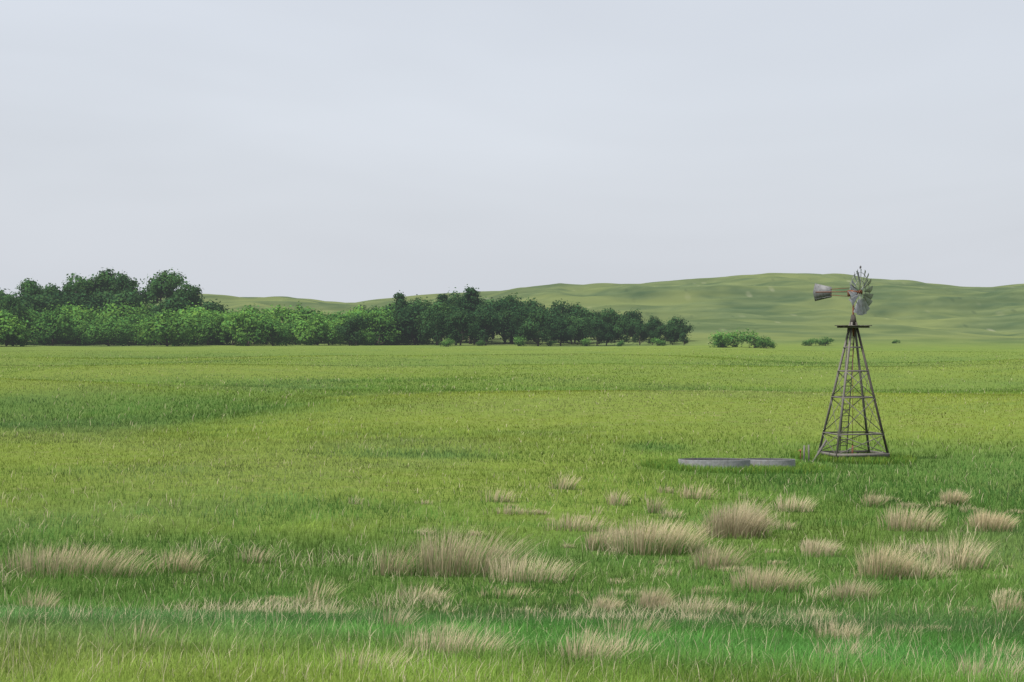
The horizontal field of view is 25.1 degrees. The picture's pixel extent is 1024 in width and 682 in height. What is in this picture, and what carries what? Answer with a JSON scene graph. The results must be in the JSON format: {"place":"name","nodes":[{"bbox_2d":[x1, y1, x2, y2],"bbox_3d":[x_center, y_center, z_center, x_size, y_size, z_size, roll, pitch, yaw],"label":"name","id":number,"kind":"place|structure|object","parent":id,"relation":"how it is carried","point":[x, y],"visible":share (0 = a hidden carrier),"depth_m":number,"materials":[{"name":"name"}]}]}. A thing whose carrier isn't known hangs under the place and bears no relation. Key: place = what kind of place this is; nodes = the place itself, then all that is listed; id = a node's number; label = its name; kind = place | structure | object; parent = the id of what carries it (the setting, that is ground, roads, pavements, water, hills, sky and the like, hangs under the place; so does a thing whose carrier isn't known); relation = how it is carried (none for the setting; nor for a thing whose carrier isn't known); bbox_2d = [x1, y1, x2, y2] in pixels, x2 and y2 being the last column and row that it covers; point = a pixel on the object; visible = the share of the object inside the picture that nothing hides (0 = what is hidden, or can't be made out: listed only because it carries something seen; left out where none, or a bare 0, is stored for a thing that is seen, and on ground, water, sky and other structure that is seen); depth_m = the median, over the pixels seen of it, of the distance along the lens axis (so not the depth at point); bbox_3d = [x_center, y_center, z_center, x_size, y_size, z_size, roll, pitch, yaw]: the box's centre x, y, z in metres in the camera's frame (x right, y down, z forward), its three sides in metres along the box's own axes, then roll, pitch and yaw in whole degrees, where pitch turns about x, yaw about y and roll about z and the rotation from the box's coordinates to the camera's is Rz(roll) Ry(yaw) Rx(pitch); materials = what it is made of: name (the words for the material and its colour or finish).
{"place":"outdoors","nodes":[
{"label":"outdoors","id":0,"kind":"place"},
{"bbox_2d":[0,273,1023,681],"bbox_3d":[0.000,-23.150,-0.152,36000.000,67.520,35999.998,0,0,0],"label":"ground","id":1,"kind":"structure","parent":0,"point":[786,313],"depth_m":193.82,"materials":[{"name":"green plant"}]},
{"bbox_2d":[0,292,26,344],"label":"tree","id":2,"kind":"object","parent":1,"relation":"on","point":[11,304],"visible":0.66,"depth_m":877.45,"materials":[{"name":"green plant"}]},
{"bbox_2d":[0,310,30,344],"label":"willow tree","id":3,"kind":"object","parent":1,"relation":"on","point":[17,327],"visible":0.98,"depth_m":792.13,"materials":[{"name":"green plant"}]},
{"bbox_2d":[0,309,35,346],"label":"willow tree","id":4,"kind":"object","parent":1,"relation":"on","point":[22,340],"visible":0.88,"depth_m":794.72,"materials":[{"name":"green plant"}]},
{"bbox_2d":[2,306,49,344],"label":"willow tree","id":5,"kind":"object","parent":1,"relation":"on","point":[32,314],"visible":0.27,"depth_m":880.85,"materials":[{"name":"green plant"}]},
{"bbox_2d":[8,291,53,318],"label":"tree","id":6,"kind":"object","parent":1,"relation":"on","point":[27,303],"visible":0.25,"depth_m":899.49,"materials":[{"name":"green plant"}]},
{"bbox_2d":[17,278,46,300],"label":"tree","id":7,"kind":"object","parent":1,"relation":"on","point":[29,287],"visible":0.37,"depth_m":934.59,"materials":[{"name":"green plant"}]},
{"bbox_2d":[25,293,62,341],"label":"tree","id":8,"kind":"object","parent":1,"relation":"on","point":[39,302],"visible":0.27,"depth_m":906.29,"materials":[{"name":"green plant"}]},
{"bbox_2d":[41,283,64,301],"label":"tree","id":9,"kind":"object","parent":1,"relation":"on","point":[53,288],"visible":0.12,"depth_m":951.63,"materials":[{"name":"green plant"}]},
{"bbox_2d":[28,304,78,345],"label":"willow tree","id":10,"kind":"object","parent":1,"relation":"on","point":[60,328],"visible":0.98,"depth_m":870.96,"materials":[{"name":"green plant"}]},
{"bbox_2d":[36,286,80,309],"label":"tree","id":11,"kind":"object","parent":1,"relation":"on","point":[64,299],"visible":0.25,"depth_m":914.11,"materials":[{"name":"green plant"}]},
{"bbox_2d":[45,301,97,343],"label":"willow tree","id":12,"kind":"object","parent":1,"relation":"on","point":[74,310],"visible":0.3,"depth_m":894.22,"materials":[{"name":"green plant"}]},
{"bbox_2d":[64,319,93,345],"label":"bush","id":13,"kind":"object","parent":1,"relation":"on","point":[82,327],"visible":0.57,"depth_m":882.15,"materials":[{"name":"green plant"}]},
{"bbox_2d":[60,273,99,295],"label":"tree","id":14,"kind":"object","parent":1,"relation":"on","point":[83,284],"visible":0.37,"depth_m":952.88,"materials":[{"name":"green plant"}]},
{"bbox_2d":[61,286,99,312],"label":"tree","id":15,"kind":"object","parent":1,"relation":"on","point":[82,300],"visible":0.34,"depth_m":917.36,"materials":[{"name":"green plant"}]},
{"bbox_2d":[91,290,118,313],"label":"tree","id":16,"kind":"object","parent":1,"relation":"on","point":[105,296],"visible":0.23,"depth_m":927.15,"materials":[{"name":"green plant"}]},
{"bbox_2d":[76,314,135,345],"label":"willow tree","id":17,"kind":"object","parent":1,"relation":"on","point":[100,334],"visible":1,"depth_m":866.80,"materials":[{"name":"green plant"}]},
{"bbox_2d":[85,267,126,306],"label":"tree","id":18,"kind":"object","parent":1,"relation":"on","point":[103,278],"visible":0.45,"depth_m":957.02,"materials":[{"name":"green plant"}]},
{"bbox_2d":[93,299,141,343],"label":"willow tree","id":19,"kind":"object","parent":1,"relation":"on","point":[111,311],"visible":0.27,"depth_m":904.78,"materials":[{"name":"green plant"}]},
{"bbox_2d":[108,316,138,344],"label":"bush","id":20,"kind":"object","parent":1,"relation":"on","point":[114,341],"visible":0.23,"depth_m":885.14,"materials":[{"name":"green plant"}]},
{"bbox_2d":[108,271,146,301],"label":"tree","id":21,"kind":"object","parent":1,"relation":"on","point":[122,282],"visible":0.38,"depth_m":948.25,"materials":[{"name":"green plant"}]},
{"bbox_2d":[109,285,150,315],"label":"tree","id":22,"kind":"object","parent":1,"relation":"on","point":[126,297],"visible":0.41,"depth_m":915.94,"materials":[{"name":"green plant"}]},
{"bbox_2d":[117,310,155,343],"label":"willow tree","id":23,"kind":"object","parent":1,"relation":"on","point":[131,317],"visible":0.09,"depth_m":898.74,"materials":[{"name":"green plant"}]},
{"bbox_2d":[131,315,157,345],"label":"bush","id":24,"kind":"object","parent":1,"relation":"on","point":[136,335],"visible":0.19,"depth_m":877.60,"materials":[{"name":"green plant"}]},
{"bbox_2d":[131,298,158,341],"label":"willow tree","id":25,"kind":"object","parent":1,"relation":"on","point":[145,308],"visible":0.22,"depth_m":915.77,"materials":[{"name":"green plant"}]},
{"bbox_2d":[138,269,186,305],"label":"tree","id":26,"kind":"object","parent":1,"relation":"on","point":[158,287],"visible":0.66,"depth_m":953.38,"materials":[{"name":"green plant"}]},
{"bbox_2d":[144,292,195,323],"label":"tree","id":27,"kind":"object","parent":1,"relation":"on","point":[172,303],"visible":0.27,"depth_m":865.75,"materials":[{"name":"green plant"}]},
{"bbox_2d":[137,308,206,345],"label":"willow tree","id":28,"kind":"object","parent":1,"relation":"on","point":[157,327],"visible":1,"depth_m":817.44,"materials":[{"name":"green plant"}]},
{"bbox_2d":[160,315,199,345],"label":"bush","id":29,"kind":"object","parent":1,"relation":"on","point":[190,338],"visible":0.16,"depth_m":833.78,"materials":[{"name":"green plant"}]},
{"bbox_2d":[168,281,204,343],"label":"tree","id":30,"kind":"object","parent":1,"relation":"on","point":[192,293],"visible":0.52,"depth_m":896.55,"materials":[{"name":"green plant"}]},
{"bbox_2d":[161,302,226,344],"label":"willow tree","id":31,"kind":"object","parent":1,"relation":"on","point":[196,314],"visible":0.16,"depth_m":853.03,"materials":[{"name":"green plant"}]},
{"bbox_2d":[186,314,229,344],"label":"willow tree","id":32,"kind":"object","parent":1,"relation":"on","point":[204,336],"visible":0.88,"depth_m":842.09,"materials":[{"name":"green plant"}]},
{"bbox_2d":[198,299,229,313],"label":"tree","id":33,"kind":"object","parent":1,"relation":"on","point":[213,306],"visible":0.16,"depth_m":881.01,"materials":[{"name":"green plant"}]},
{"bbox_2d":[206,317,230,344],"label":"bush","id":34,"kind":"object","parent":1,"relation":"on","point":[217,342],"visible":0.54,"depth_m":846.31,"materials":[{"name":"green plant"}]},
{"bbox_2d":[209,310,253,344],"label":"willow tree","id":35,"kind":"object","parent":1,"relation":"on","point":[231,337],"visible":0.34,"depth_m":841.70,"materials":[{"name":"green plant"}]},
{"bbox_2d":[218,308,271,345],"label":"willow tree","id":36,"kind":"object","parent":1,"relation":"on","point":[242,333],"visible":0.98,"depth_m":828.41,"materials":[{"name":"green plant"}]},
{"bbox_2d":[230,305,281,343],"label":"willow tree","id":37,"kind":"object","parent":1,"relation":"on","point":[253,309],"visible":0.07,"depth_m":859.38,"materials":[{"name":"green plant"}]},
{"bbox_2d":[251,314,295,345],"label":"bush","id":38,"kind":"object","parent":1,"relation":"on","point":[274,328],"visible":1,"depth_m":828.95,"materials":[{"name":"green plant"}]},
{"bbox_2d":[261,304,312,343],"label":"willow tree","id":39,"kind":"object","parent":1,"relation":"on","point":[283,312],"visible":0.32,"depth_m":884.24,"materials":[{"name":"green plant"}]},
{"bbox_2d":[283,318,304,344],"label":"bush","id":40,"kind":"object","parent":1,"relation":"on","point":[292,325],"visible":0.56,"depth_m":856.22,"materials":[{"name":"green plant"}]},
{"bbox_2d":[290,318,323,344],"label":"bush","id":41,"kind":"object","parent":1,"relation":"on","point":[306,336],"visible":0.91,"depth_m":847.89,"materials":[{"name":"green plant"}]},
{"bbox_2d":[280,301,333,343],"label":"willow tree","id":42,"kind":"object","parent":1,"relation":"on","point":[309,312],"visible":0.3,"depth_m":890.95,"materials":[{"name":"green plant"}]},
{"bbox_2d":[303,312,335,344],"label":"willow tree","id":43,"kind":"object","parent":1,"relation":"on","point":[319,323],"visible":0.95,"depth_m":848.41,"materials":[{"name":"green plant"}]},
{"bbox_2d":[319,317,345,345],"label":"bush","id":44,"kind":"object","parent":1,"relation":"on","point":[335,341],"visible":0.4,"depth_m":857.46,"materials":[{"name":"green plant"}]},
{"bbox_2d":[326,316,370,345],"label":"willow tree","id":45,"kind":"object","parent":1,"relation":"on","point":[363,336],"visible":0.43,"depth_m":847.85,"materials":[{"name":"green plant"}]},
{"bbox_2d":[332,313,369,345],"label":"tree","id":46,"kind":"object","parent":1,"relation":"on","point":[350,331],"visible":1,"depth_m":836.16,"materials":[{"name":"green plant"}]},
{"bbox_2d":[332,305,374,343],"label":"willow tree","id":47,"kind":"object","parent":1,"relation":"on","point":[358,311],"visible":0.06,"depth_m":888.87,"materials":[{"name":"green plant"}]},
{"bbox_2d":[329,310,383,344],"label":"willow tree","id":48,"kind":"object","parent":1,"relation":"on","point":[345,316],"visible":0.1,"depth_m":876.60,"materials":[{"name":"green plant"}]},
{"bbox_2d":[359,306,400,345],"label":"willow tree","id":49,"kind":"object","parent":1,"relation":"on","point":[383,322],"visible":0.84,"depth_m":865.80,"materials":[{"name":"green plant"}]},
{"bbox_2d":[377,310,403,344],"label":"tree","id":50,"kind":"object","parent":1,"relation":"on","point":[391,325],"visible":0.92,"depth_m":869.38,"materials":[{"name":"green plant"}]},
{"bbox_2d":[391,290,407,314],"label":"tall tree","id":51,"kind":"object","parent":1,"relation":"on","point":[400,302],"visible":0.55,"depth_m":897.86,"materials":[{"name":"green plant"}]},
{"bbox_2d":[394,302,426,344],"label":"tree","id":52,"kind":"object","parent":1,"relation":"on","point":[408,315],"visible":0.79,"depth_m":871.51,"materials":[{"name":"green plant"}]},
{"bbox_2d":[399,317,430,344],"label":"willow tree","id":53,"kind":"object","parent":1,"relation":"on","point":[420,342],"visible":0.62,"depth_m":876.95,"materials":[{"name":"green plant"}]},
{"bbox_2d":[412,297,436,343],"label":"tree","id":54,"kind":"object","parent":1,"relation":"on","point":[428,303],"visible":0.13,"depth_m":888.93,"materials":[{"name":"green plant"}]},
{"bbox_2d":[413,307,444,344],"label":"tree","id":55,"kind":"object","parent":1,"relation":"on","point":[421,315],"visible":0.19,"depth_m":864.09,"materials":[{"name":"green plant"}]},
{"bbox_2d":[423,308,452,344],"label":"tree","id":56,"kind":"object","parent":1,"relation":"on","point":[440,330],"visible":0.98,"depth_m":826.11,"materials":[{"name":"green plant"}]},
{"bbox_2d":[419,298,464,344],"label":"tree","id":57,"kind":"object","parent":1,"relation":"on","point":[438,306],"visible":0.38,"depth_m":848.39,"materials":[{"name":"green plant"}]},
{"bbox_2d":[435,293,450,341],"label":"tall tree","id":58,"kind":"object","parent":1,"relation":"on","point":[441,297],"visible":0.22,"depth_m":907.95,"materials":[{"name":"green plant"}]},
{"bbox_2d":[447,287,465,304],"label":"tree","id":59,"kind":"object","parent":1,"relation":"on","point":[453,299],"visible":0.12,"depth_m":925.77,"materials":[{"name":"green plant"}]},
{"bbox_2d":[443,304,474,344],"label":"tree","id":60,"kind":"object","parent":1,"relation":"on","point":[457,307],"visible":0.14,"depth_m":864.03,"materials":[{"name":"green plant"}]},
{"bbox_2d":[444,309,480,345],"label":"tree","id":61,"kind":"object","parent":1,"relation":"on","point":[466,327],"visible":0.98,"depth_m":821.50,"materials":[{"name":"green plant"}]},
{"bbox_2d":[455,284,482,343],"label":"tall tree","id":62,"kind":"object","parent":1,"relation":"on","point":[471,294],"visible":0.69,"depth_m":888.55,"materials":[{"name":"green plant"}]},
{"bbox_2d":[471,307,503,345],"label":"tree","id":63,"kind":"object","parent":1,"relation":"on","point":[487,322],"visible":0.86,"depth_m":857.56,"materials":[{"name":"green plant"}]},
{"bbox_2d":[473,302,505,340],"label":"tree","id":64,"kind":"object","parent":1,"relation":"on","point":[482,310],"visible":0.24,"depth_m":883.06,"materials":[{"name":"green plant"}]},
{"bbox_2d":[485,296,514,342],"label":"tree","id":65,"kind":"object","parent":1,"relation":"on","point":[500,303],"visible":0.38,"depth_m":896.65,"materials":[{"name":"green plant"}]},
{"bbox_2d":[495,308,514,343],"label":"tree","id":66,"kind":"object","parent":1,"relation":"on","point":[505,334],"visible":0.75,"depth_m":886.99,"materials":[{"name":"green plant"}]},
{"bbox_2d":[494,298,522,343],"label":"tree","id":67,"kind":"object","parent":1,"relation":"on","point":[517,305],"visible":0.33,"depth_m":893.20,"materials":[{"name":"green plant"}]},
{"bbox_2d":[513,335,526,345],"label":"bush","id":68,"kind":"object","parent":1,"relation":"on","point":[521,341],"visible":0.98,"depth_m":848.39,"materials":[{"name":"green plant"}]},
{"bbox_2d":[508,304,542,344],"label":"tree","id":69,"kind":"object","parent":1,"relation":"on","point":[517,325],"visible":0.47,"depth_m":872.84,"materials":[{"name":"green plant"}]},
{"bbox_2d":[516,305,552,345],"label":"tree","id":70,"kind":"object","parent":1,"relation":"on","point":[530,328],"visible":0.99,"depth_m":856.29,"materials":[{"name":"green plant"}]},
{"bbox_2d":[527,298,554,339],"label":"tree","id":71,"kind":"object","parent":1,"relation":"on","point":[538,307],"visible":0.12,"depth_m":907.89,"materials":[{"name":"green plant"}]},
{"bbox_2d":[538,311,563,341],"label":"tree","id":72,"kind":"object","parent":1,"relation":"on","point":[551,318],"visible":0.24,"depth_m":880.02,"materials":[{"name":"green plant"}]},
{"bbox_2d":[539,305,568,341],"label":"tree","id":73,"kind":"object","parent":1,"relation":"on","point":[559,314],"visible":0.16,"depth_m":895.74,"materials":[{"name":"green plant"}]},
{"bbox_2d":[545,317,576,345],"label":"tree","id":74,"kind":"object","parent":1,"relation":"on","point":[561,334],"visible":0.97,"depth_m":866.30,"materials":[{"name":"green plant"}]},
{"bbox_2d":[551,300,574,316],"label":"tree","id":75,"kind":"object","parent":1,"relation":"on","point":[561,307],"visible":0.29,"depth_m":930.60,"materials":[{"name":"green plant"}]},
{"bbox_2d":[559,314,585,343],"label":"tree","id":76,"kind":"object","parent":1,"relation":"on","point":[571,318],"visible":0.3,"depth_m":886.57,"materials":[{"name":"green plant"}]},
{"bbox_2d":[569,306,590,342],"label":"tree","id":77,"kind":"object","parent":1,"relation":"on","point":[578,312],"visible":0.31,"depth_m":894.33,"materials":[{"name":"green plant"}]},
{"bbox_2d":[568,316,594,344],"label":"tree","id":78,"kind":"object","parent":1,"relation":"on","point":[579,325],"visible":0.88,"depth_m":874.98,"materials":[{"name":"green plant"}]},
{"bbox_2d":[583,308,602,330],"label":"tree","id":79,"kind":"object","parent":1,"relation":"on","point":[592,316],"visible":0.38,"depth_m":896.84,"materials":[{"name":"green plant"}]},
{"bbox_2d":[583,317,609,345],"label":"tree","id":80,"kind":"object","parent":1,"relation":"on","point":[599,336],"visible":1,"depth_m":869.03,"materials":[{"name":"green plant"}]},
{"bbox_2d":[594,322,615,345],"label":"tree","id":81,"kind":"object","parent":1,"relation":"on","point":[610,335],"visible":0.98,"depth_m":871.09,"materials":[{"name":"green plant"}]},
{"bbox_2d":[598,308,621,341],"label":"tree","id":82,"kind":"object","parent":1,"relation":"on","point":[611,316],"visible":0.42,"depth_m":907.07,"materials":[{"name":"green plant"}]},
{"bbox_2d":[608,315,629,342],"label":"tree","id":83,"kind":"object","parent":1,"relation":"on","point":[620,325],"visible":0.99,"depth_m":874.44,"materials":[{"name":"green plant"}]},
{"bbox_2d":[624,318,639,339],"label":"tree","id":84,"kind":"object","parent":1,"relation":"on","point":[630,328],"visible":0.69,"depth_m":908.43,"materials":[{"name":"green plant"}]},
{"bbox_2d":[624,307,644,337],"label":"tree","id":85,"kind":"object","parent":1,"relation":"on","point":[634,315],"visible":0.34,"depth_m":924.67,"materials":[{"name":"green plant"}]},
{"bbox_2d":[631,320,649,344],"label":"tree","id":86,"kind":"object","parent":1,"relation":"on","point":[642,334],"visible":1,"depth_m":871.76,"materials":[{"name":"green plant"}]},
{"bbox_2d":[644,320,661,342],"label":"tree","id":87,"kind":"object","parent":1,"relation":"on","point":[650,325],"visible":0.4,"depth_m":896.69,"materials":[{"name":"green plant"}]},
{"bbox_2d":[643,313,664,328],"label":"tree","id":88,"kind":"object","parent":1,"relation":"on","point":[656,320],"visible":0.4,"depth_m":923.17,"materials":[{"name":"green plant"}]},
{"bbox_2d":[654,324,676,342],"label":"tree","id":89,"kind":"object","parent":1,"relation":"on","point":[659,331],"visible":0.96,"depth_m":871.33,"materials":[{"name":"green plant"}]},
{"bbox_2d":[662,325,681,344],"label":"tree","id":90,"kind":"object","parent":1,"relation":"on","point":[669,331],"visible":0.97,"depth_m":868.86,"materials":[{"name":"green plant"}]},
{"bbox_2d":[666,316,693,340],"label":"tree","id":91,"kind":"object","parent":1,"relation":"on","point":[681,325],"visible":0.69,"depth_m":900.30,"materials":[{"name":"green plant"}]},
{"bbox_2d":[678,458,750,470],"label":"stock tank","id":92,"kind":"object","parent":1,"relation":"on","point":[727,462],"visible":0.58,"depth_m":133.67,"materials":[{"name":"metal"}]},
{"bbox_2d":[708,331,731,346],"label":"bush","id":93,"kind":"object","parent":1,"relation":"on","point":[720,339],"visible":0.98,"depth_m":772.33,"materials":[{"name":"green plant"}]},
{"bbox_2d":[713,327,757,346],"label":"bush","id":94,"kind":"object","parent":1,"relation":"on","point":[733,343],"visible":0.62,"depth_m":781.56,"materials":[{"name":"green plant"}]},
{"bbox_2d":[736,333,769,347],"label":"bush","id":95,"kind":"object","parent":1,"relation":"on","point":[749,340],"visible":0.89,"depth_m":770.25,"materials":[{"name":"green plant"}]},
{"bbox_2d":[754,336,775,347],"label":"bush","id":96,"kind":"object","parent":1,"relation":"on","point":[770,344],"visible":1,"depth_m":764.05,"materials":[{"name":"green plant"}]},
{"bbox_2d":[743,458,794,466],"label":"stock tank","id":97,"kind":"object","parent":1,"relation":"on","point":[776,461],"visible":0.4,"depth_m":135.67,"materials":[{"name":"metal"}]},
{"bbox_2d":[800,440,826,461],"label":"fence posts","id":98,"kind":"object","parent":1,"relation":"on","point":[822,446],"visible":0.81,"depth_m":143.63,"materials":[{"name":"grey wood"}]},
{"bbox_2d":[813,336,833,345],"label":"bush","id":99,"kind":"object","parent":1,"relation":"on","point":[824,342],"visible":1,"depth_m":828.40,"materials":[{"name":"green plant"}]},
{"bbox_2d":[813,269,889,459],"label":"windmill","id":100,"kind":"object","parent":1,"relation":"on","point":[820,292],"visible":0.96,"depth_m":147.15,"materials":[{"name":"grey metal"}]},
{"bbox_2d":[0,0,1023,302],"label":"sky","id":101,"kind":"structure","parent":0,"point":[346,151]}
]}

